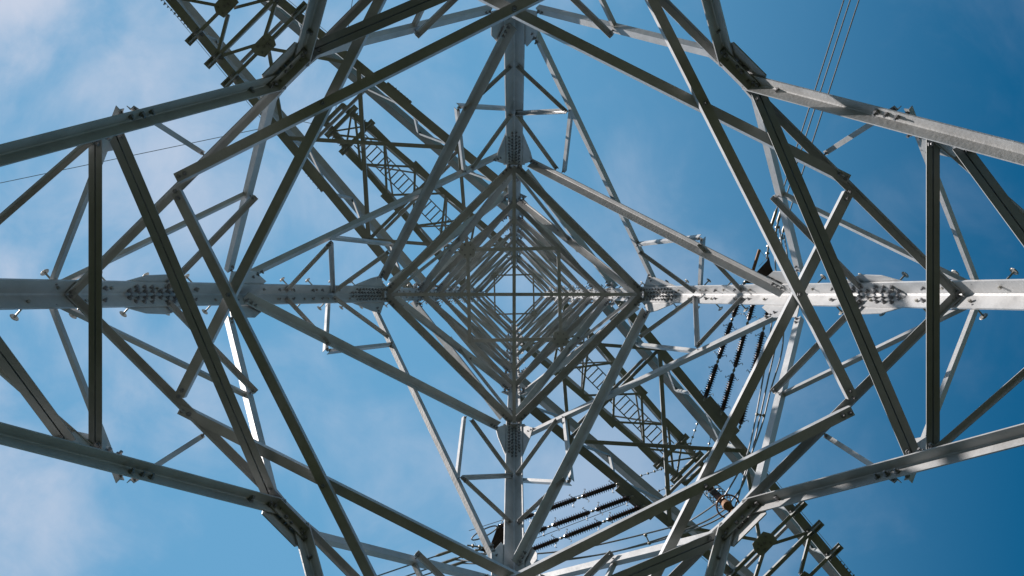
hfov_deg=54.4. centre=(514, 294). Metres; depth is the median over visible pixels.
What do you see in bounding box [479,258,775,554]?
jumper cable
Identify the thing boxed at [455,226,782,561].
jumper cable
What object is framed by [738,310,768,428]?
insulator string
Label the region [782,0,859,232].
conductor
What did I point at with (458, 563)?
conductor
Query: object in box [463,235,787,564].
jumper cable
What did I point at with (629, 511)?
insulator string
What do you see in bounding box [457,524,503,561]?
yoke plate
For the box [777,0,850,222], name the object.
conductor
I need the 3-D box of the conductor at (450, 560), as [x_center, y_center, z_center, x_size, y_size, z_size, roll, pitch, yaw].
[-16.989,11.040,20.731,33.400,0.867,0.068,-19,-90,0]
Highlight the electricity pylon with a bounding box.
[0,0,1023,575]
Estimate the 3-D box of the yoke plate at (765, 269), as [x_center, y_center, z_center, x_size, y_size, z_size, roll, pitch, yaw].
[5.471,-0.768,21.130,0.703,0.090,1.516,26,-90,0]
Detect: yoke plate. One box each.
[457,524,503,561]
[743,222,783,282]
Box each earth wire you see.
[1,129,257,182]
[469,468,663,530]
[537,480,685,537]
[689,422,697,445]
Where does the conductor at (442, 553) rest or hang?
attached to the yoke plate at (498, 539)
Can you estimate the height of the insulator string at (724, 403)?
0.481 m
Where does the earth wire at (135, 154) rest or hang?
attached to the electricity pylon
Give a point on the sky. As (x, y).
(64, 63)
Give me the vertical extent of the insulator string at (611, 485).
0.483 m
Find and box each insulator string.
[497,480,619,528]
[524,494,633,535]
[532,502,645,550]
[700,280,746,401]
[717,305,756,414]
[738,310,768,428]
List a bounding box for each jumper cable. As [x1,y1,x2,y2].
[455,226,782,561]
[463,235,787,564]
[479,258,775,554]
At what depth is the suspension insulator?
19.02 m
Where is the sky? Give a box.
[0,0,1023,575]
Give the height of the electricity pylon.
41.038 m
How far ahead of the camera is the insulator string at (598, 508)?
21.33 m
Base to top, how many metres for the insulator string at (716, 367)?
0.483 m
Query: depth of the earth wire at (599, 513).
34.42 m
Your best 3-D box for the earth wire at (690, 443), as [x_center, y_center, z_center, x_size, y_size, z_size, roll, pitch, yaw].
[6.258,4.781,34.563,0.090,0.138,1.426,18,-90,0]
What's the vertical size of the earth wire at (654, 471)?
0.408 m
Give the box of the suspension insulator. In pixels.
[704,485,739,517]
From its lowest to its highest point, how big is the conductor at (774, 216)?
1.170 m
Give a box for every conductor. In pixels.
[377,550,450,575]
[406,557,456,575]
[423,561,463,575]
[771,0,843,225]
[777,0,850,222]
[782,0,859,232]

